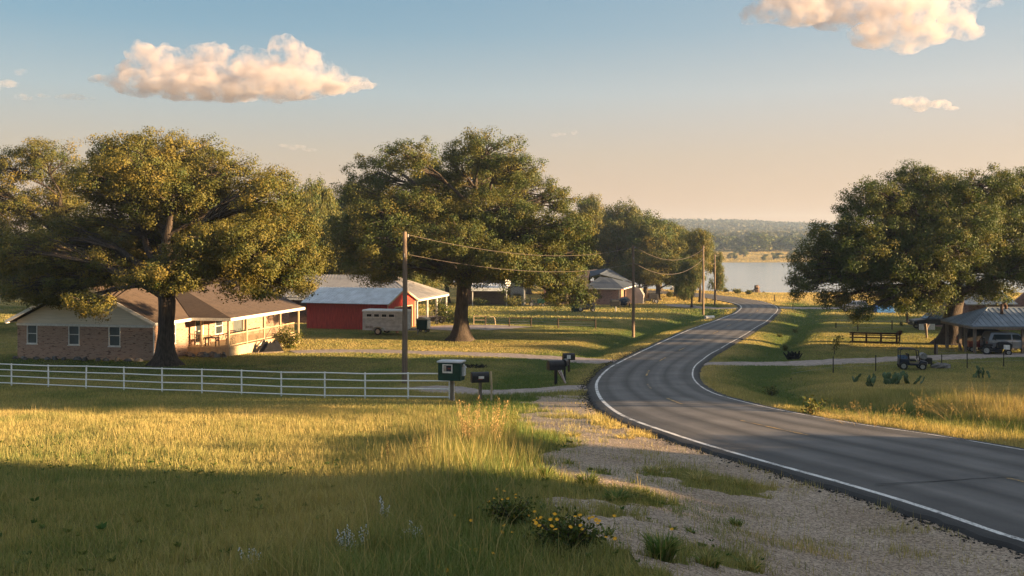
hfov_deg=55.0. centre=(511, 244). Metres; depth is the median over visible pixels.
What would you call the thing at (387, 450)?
dried weed
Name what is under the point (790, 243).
shore tree
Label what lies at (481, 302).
lawn shrub
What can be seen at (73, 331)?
window
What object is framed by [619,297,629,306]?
covered boat
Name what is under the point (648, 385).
road centre line
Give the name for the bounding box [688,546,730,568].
grass tuft
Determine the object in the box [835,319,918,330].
wire fence
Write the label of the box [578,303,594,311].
riding mower
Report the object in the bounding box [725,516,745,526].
grass tuft
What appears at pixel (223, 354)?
bed rock
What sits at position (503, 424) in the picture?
seeding grass
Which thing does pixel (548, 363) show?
door
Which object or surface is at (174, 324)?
window
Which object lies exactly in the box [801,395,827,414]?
weed clump
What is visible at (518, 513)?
daisy bush
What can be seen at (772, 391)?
weed clump
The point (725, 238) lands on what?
shore tree
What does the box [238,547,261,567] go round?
white wildflower
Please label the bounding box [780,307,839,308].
driveway
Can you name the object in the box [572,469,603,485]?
grass tuft
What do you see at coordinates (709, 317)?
culvert pipe
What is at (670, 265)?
lakeside oak
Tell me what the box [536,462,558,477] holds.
grass tuft
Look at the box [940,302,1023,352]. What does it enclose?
pavilion
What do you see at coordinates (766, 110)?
sky
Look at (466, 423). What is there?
seeding grass
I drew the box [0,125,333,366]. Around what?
oak tree
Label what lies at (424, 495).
meadow grass
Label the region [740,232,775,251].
shore tree
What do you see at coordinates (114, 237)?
woodland oak
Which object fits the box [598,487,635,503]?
grass tuft
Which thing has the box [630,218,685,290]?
lakeside oak
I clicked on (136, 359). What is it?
edging rock
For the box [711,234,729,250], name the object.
shore tree
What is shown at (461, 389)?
driveway
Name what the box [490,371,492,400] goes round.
stake
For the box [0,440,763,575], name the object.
meadow weeds
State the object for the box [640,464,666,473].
grass tuft
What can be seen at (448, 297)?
woodland oak
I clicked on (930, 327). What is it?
white picket panel
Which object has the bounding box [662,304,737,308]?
driveway
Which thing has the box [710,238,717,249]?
shore tree
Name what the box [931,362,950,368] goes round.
grey boulder
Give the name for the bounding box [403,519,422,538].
white wildflower
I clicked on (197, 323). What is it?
door
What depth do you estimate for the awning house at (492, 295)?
145.34 m
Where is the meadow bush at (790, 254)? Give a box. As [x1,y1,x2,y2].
[786,250,793,258]
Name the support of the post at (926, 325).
on the ground at (748, 370)
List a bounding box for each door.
[195,321,203,344]
[546,361,549,370]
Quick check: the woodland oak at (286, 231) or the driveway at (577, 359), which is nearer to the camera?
the driveway at (577, 359)
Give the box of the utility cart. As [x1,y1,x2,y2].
[897,347,927,369]
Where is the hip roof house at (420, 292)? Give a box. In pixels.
[273,274,448,323]
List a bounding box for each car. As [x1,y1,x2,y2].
[840,300,867,310]
[956,327,1017,350]
[979,331,1021,353]
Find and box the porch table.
[204,337,219,346]
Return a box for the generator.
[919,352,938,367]
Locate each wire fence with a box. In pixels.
[485,316,595,327]
[791,351,1016,379]
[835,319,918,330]
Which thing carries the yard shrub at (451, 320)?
on the ground at (748, 370)
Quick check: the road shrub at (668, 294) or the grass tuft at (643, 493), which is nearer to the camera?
the grass tuft at (643, 493)
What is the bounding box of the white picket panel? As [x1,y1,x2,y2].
[919,324,934,329]
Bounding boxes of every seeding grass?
[456,400,479,449]
[462,395,508,449]
[482,407,517,449]
[807,400,924,427]
[911,387,1023,420]
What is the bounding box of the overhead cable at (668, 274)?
[635,259,702,274]
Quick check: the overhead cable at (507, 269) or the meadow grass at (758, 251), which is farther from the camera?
the meadow grass at (758, 251)
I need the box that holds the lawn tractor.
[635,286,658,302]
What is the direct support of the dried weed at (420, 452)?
on the ground at (748, 370)
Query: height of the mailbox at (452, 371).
1.920 m
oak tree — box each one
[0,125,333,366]
[0,136,109,301]
[319,122,605,341]
[782,157,1023,345]
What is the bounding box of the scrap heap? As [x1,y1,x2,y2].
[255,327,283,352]
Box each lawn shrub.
[471,298,490,305]
[503,294,532,306]
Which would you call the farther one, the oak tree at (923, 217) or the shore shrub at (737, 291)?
the shore shrub at (737, 291)
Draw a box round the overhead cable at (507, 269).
[407,254,631,271]
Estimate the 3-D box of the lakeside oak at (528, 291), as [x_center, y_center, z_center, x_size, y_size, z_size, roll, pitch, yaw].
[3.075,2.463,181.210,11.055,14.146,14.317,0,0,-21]
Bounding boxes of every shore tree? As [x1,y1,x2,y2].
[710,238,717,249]
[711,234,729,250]
[721,236,733,249]
[730,237,743,249]
[738,246,748,256]
[739,236,759,251]
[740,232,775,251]
[752,235,787,250]
[759,241,783,249]
[774,235,803,250]
[775,252,785,258]
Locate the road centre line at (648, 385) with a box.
[646,297,1023,481]
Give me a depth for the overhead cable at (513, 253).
62.42 m
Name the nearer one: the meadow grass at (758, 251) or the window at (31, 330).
the window at (31, 330)
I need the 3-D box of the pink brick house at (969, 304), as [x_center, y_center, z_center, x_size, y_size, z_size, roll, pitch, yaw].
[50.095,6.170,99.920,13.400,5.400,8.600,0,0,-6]
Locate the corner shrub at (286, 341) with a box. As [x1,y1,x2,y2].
[267,322,307,348]
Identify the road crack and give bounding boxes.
[883,477,1011,483]
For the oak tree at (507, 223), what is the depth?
79.83 m
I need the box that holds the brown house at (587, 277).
[543,271,590,303]
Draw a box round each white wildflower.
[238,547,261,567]
[334,523,367,552]
[379,496,391,517]
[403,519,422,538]
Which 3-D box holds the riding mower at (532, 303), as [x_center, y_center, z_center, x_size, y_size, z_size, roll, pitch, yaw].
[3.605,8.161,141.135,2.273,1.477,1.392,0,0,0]
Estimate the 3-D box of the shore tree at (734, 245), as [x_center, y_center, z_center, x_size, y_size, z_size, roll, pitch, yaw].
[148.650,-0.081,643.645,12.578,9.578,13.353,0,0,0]
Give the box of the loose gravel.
[535,347,1023,575]
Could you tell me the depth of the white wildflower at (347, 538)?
10.56 m
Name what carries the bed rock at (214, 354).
on the ground at (748, 370)
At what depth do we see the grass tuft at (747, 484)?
19.83 m
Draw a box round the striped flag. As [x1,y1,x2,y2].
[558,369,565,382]
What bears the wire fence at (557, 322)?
on the ground at (748, 370)
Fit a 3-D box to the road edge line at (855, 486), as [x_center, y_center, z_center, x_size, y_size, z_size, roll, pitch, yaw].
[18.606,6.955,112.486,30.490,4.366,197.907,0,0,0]
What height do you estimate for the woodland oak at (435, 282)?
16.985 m
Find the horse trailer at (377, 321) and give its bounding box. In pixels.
[362,308,417,334]
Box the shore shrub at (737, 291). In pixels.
[731,288,742,293]
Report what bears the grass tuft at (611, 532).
on the gravel shoulder
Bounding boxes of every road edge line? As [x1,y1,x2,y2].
[595,292,1023,541]
[692,296,1022,449]
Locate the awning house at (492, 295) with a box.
[468,279,525,305]
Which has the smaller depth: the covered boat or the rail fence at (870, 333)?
the rail fence at (870, 333)
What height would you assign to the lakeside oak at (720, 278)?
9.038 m
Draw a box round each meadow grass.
[0,372,1023,575]
[715,250,805,261]
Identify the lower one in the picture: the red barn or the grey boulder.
the grey boulder
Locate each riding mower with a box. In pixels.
[529,297,544,306]
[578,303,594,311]
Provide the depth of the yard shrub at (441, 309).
111.62 m
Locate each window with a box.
[27,326,37,344]
[67,326,79,345]
[107,327,119,346]
[174,324,176,343]
[215,321,223,334]
[233,319,243,336]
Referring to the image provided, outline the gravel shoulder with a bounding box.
[517,394,1023,575]
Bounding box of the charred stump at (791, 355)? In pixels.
[783,351,802,359]
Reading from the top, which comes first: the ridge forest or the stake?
the ridge forest
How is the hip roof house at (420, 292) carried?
on the ground at (748, 370)
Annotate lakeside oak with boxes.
[526,237,545,293]
[543,226,583,270]
[571,192,623,278]
[572,214,636,280]
[591,195,643,279]
[604,209,681,298]
[617,250,655,287]
[624,233,704,299]
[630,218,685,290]
[659,220,692,296]
[670,253,706,307]
[675,226,714,302]
[706,249,727,299]
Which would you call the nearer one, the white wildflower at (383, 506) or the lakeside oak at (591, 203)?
the white wildflower at (383, 506)
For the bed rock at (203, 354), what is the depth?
67.94 m
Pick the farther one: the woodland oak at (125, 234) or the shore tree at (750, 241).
the shore tree at (750, 241)
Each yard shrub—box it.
[429,299,455,320]
[442,309,454,323]
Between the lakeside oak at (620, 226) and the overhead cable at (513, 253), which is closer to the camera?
the overhead cable at (513, 253)
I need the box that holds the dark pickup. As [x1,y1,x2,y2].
[908,312,943,328]
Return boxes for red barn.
[301,287,419,329]
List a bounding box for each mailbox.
[437,359,466,400]
[470,372,488,399]
[546,360,564,384]
[562,353,574,371]
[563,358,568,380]
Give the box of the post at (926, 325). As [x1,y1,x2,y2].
[924,323,928,337]
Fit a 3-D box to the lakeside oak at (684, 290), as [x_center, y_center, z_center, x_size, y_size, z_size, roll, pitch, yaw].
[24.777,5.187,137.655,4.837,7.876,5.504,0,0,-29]
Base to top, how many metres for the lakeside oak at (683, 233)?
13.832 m
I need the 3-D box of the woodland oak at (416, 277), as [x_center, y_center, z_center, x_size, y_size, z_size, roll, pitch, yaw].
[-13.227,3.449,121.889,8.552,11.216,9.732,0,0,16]
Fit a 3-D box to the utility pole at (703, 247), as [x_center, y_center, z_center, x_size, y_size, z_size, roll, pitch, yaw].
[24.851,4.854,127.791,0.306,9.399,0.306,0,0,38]
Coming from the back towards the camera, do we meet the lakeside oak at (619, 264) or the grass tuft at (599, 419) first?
the lakeside oak at (619, 264)
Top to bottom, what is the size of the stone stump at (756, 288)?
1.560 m
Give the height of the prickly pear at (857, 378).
0.514 m
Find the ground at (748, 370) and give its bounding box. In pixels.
[0,228,1023,575]
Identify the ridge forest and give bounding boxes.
[661,218,866,241]
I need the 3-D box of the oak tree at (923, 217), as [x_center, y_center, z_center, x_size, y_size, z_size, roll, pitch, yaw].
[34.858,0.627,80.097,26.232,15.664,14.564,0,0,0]
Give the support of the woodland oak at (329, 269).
on the ground at (748, 370)
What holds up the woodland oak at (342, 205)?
on the ground at (748, 370)
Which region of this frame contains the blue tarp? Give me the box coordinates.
[873,306,894,312]
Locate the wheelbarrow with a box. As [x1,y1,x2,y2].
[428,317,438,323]
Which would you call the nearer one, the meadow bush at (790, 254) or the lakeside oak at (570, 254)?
the lakeside oak at (570, 254)
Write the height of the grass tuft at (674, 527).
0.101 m
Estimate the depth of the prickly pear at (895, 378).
48.82 m
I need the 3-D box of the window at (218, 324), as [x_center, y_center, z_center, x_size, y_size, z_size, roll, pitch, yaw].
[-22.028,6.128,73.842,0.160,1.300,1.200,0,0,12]
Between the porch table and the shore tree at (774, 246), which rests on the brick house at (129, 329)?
the porch table
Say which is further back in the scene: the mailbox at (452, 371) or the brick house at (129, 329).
the brick house at (129, 329)
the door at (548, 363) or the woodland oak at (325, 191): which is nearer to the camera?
the door at (548, 363)
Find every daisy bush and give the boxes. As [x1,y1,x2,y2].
[475,494,539,527]
[521,506,620,556]
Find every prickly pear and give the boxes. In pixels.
[852,373,861,381]
[865,377,875,386]
[868,371,924,384]
[973,365,989,377]
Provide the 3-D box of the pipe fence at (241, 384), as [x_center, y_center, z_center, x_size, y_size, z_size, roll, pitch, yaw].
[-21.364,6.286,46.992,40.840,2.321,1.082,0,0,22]
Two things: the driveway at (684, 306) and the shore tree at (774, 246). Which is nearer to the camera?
the driveway at (684, 306)
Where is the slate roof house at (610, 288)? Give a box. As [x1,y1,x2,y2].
[587,269,644,304]
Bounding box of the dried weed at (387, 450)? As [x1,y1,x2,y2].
[385,440,390,460]
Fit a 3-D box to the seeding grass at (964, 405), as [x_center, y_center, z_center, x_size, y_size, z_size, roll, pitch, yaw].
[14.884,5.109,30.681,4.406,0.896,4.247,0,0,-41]
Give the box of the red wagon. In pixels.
[967,341,980,351]
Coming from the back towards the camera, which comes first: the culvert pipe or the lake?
the lake
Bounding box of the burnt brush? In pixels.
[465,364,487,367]
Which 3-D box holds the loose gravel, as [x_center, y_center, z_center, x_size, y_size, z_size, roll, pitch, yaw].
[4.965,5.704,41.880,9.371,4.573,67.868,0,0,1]
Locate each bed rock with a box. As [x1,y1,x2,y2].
[197,352,209,356]
[210,352,219,357]
[220,352,226,357]
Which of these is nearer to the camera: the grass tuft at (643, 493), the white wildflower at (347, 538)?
the white wildflower at (347, 538)
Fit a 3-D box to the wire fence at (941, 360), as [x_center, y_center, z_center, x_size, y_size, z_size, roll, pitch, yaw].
[24.348,7.127,59.082,20.133,1.358,1.847,0,0,-23]
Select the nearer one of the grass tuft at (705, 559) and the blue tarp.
the grass tuft at (705, 559)
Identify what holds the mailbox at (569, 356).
on the ground at (748, 370)
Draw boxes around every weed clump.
[762,385,778,394]
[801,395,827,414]
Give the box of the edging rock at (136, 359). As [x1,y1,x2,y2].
[134,357,142,361]
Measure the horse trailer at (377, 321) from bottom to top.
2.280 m
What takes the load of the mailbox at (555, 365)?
on the ground at (748, 370)
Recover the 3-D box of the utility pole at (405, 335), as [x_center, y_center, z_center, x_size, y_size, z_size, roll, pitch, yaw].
[-5.448,3.408,49.941,0.313,8.110,0.310,0,0,37]
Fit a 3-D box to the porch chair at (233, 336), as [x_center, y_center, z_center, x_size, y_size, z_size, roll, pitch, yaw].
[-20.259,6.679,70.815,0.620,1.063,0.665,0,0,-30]
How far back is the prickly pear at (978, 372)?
53.20 m
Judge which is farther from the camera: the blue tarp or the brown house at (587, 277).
the brown house at (587, 277)
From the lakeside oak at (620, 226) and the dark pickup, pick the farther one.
the lakeside oak at (620, 226)
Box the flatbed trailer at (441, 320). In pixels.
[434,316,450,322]
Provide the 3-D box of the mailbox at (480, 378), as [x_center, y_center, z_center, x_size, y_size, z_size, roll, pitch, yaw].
[-1.295,5.836,39.737,0.712,1.388,0.420,0,0,-12]
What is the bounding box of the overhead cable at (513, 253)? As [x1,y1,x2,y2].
[410,235,631,255]
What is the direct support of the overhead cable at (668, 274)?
hanging from the utility pole at (633, 296)
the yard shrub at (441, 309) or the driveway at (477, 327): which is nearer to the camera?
the driveway at (477, 327)
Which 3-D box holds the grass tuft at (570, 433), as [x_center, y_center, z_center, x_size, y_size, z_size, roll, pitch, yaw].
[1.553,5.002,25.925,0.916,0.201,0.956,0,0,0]
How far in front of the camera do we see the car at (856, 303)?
127.35 m
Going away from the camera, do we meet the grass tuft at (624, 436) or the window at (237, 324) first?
the grass tuft at (624, 436)
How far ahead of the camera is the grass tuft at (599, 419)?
29.70 m
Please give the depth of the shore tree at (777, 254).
558.91 m
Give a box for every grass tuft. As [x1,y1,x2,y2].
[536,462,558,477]
[561,430,586,436]
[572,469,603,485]
[589,417,611,423]
[593,524,618,535]
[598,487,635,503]
[611,431,636,438]
[630,489,652,498]
[637,528,688,562]
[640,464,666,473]
[665,523,678,529]
[680,468,716,481]
[682,526,696,533]
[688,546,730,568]
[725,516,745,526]
[727,554,765,571]
[733,476,757,487]
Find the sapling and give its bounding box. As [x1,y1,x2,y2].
[830,335,844,353]
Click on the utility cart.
(903, 362)
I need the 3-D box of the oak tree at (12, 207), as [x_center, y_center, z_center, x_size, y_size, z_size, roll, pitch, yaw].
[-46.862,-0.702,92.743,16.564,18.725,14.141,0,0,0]
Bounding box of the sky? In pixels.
[0,0,1023,227]
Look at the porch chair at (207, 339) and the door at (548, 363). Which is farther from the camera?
the porch chair at (207, 339)
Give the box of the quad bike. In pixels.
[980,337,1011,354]
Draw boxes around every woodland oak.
[65,212,124,274]
[110,231,171,275]
[256,195,320,286]
[278,174,341,273]
[278,189,332,272]
[307,178,341,274]
[324,224,367,274]
[325,185,349,272]
[337,187,379,274]
[383,243,439,303]
[415,222,447,305]
[434,207,482,302]
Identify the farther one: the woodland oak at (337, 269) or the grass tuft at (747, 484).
the woodland oak at (337, 269)
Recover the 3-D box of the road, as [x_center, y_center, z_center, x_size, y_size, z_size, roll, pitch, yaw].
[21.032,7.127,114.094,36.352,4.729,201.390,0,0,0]
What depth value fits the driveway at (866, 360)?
64.53 m
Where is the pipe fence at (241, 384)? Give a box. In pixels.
[0,363,449,397]
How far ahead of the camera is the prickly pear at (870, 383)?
47.17 m
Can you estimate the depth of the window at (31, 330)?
67.24 m
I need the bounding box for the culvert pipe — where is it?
[704,315,714,318]
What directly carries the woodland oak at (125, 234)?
on the ground at (748, 370)
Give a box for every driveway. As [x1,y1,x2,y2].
[291,349,616,363]
[403,385,586,394]
[415,325,529,329]
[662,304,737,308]
[704,353,1023,365]
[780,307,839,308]
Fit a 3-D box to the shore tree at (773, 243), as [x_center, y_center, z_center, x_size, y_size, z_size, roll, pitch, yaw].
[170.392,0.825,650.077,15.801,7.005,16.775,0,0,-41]
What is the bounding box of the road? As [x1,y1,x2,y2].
[587,290,1023,553]
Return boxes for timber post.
[896,330,902,342]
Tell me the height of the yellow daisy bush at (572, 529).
0.521 m
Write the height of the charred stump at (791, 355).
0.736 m
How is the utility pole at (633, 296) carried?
on the ground at (748, 370)
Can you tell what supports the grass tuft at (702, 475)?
on the ground at (748, 370)
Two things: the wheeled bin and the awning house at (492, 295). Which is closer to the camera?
the wheeled bin
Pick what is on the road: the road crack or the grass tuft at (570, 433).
the road crack
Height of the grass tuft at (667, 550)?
0.378 m
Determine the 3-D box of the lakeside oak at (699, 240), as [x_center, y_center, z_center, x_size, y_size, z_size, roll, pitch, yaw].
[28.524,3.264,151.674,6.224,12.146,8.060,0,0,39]
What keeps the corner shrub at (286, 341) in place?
on the ground at (748, 370)
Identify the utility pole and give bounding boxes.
[402,232,408,383]
[632,245,634,336]
[702,246,704,314]
[714,254,715,305]
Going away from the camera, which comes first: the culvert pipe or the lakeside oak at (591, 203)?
the culvert pipe
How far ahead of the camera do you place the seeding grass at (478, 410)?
21.65 m
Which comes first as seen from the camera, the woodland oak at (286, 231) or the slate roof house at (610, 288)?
the woodland oak at (286, 231)
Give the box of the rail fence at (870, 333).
[850,332,898,343]
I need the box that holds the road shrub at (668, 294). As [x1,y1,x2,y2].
[666,291,673,296]
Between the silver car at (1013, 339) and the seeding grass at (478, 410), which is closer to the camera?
the seeding grass at (478, 410)
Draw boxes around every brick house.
[4,279,304,360]
[928,285,1023,329]
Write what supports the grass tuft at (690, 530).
on the gravel shoulder
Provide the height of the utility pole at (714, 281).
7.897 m
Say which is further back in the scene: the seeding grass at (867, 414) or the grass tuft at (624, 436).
the seeding grass at (867, 414)
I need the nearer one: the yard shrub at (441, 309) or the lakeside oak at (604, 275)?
the yard shrub at (441, 309)
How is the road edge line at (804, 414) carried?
on the road
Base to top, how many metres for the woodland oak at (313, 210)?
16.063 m
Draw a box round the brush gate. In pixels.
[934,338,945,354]
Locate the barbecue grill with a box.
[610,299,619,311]
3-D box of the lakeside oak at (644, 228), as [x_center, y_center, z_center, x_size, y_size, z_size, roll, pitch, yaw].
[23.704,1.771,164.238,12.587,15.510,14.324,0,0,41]
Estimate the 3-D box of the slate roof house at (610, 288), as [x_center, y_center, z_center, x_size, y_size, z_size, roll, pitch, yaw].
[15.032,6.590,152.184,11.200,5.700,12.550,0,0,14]
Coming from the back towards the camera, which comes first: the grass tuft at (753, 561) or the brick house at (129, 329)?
the brick house at (129, 329)
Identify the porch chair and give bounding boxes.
[203,335,210,344]
[225,330,235,343]
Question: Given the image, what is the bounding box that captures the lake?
[438,262,1023,292]
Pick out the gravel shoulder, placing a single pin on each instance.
(896, 565)
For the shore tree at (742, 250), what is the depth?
575.16 m
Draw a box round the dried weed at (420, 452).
[415,429,431,461]
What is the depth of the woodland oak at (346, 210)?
126.70 m
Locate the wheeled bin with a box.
[416,317,430,331]
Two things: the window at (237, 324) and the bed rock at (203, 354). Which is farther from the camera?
the window at (237, 324)
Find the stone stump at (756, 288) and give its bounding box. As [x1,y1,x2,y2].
[753,285,759,292]
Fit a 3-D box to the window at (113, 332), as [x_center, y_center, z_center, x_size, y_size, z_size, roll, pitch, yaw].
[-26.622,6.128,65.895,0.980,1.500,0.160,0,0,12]

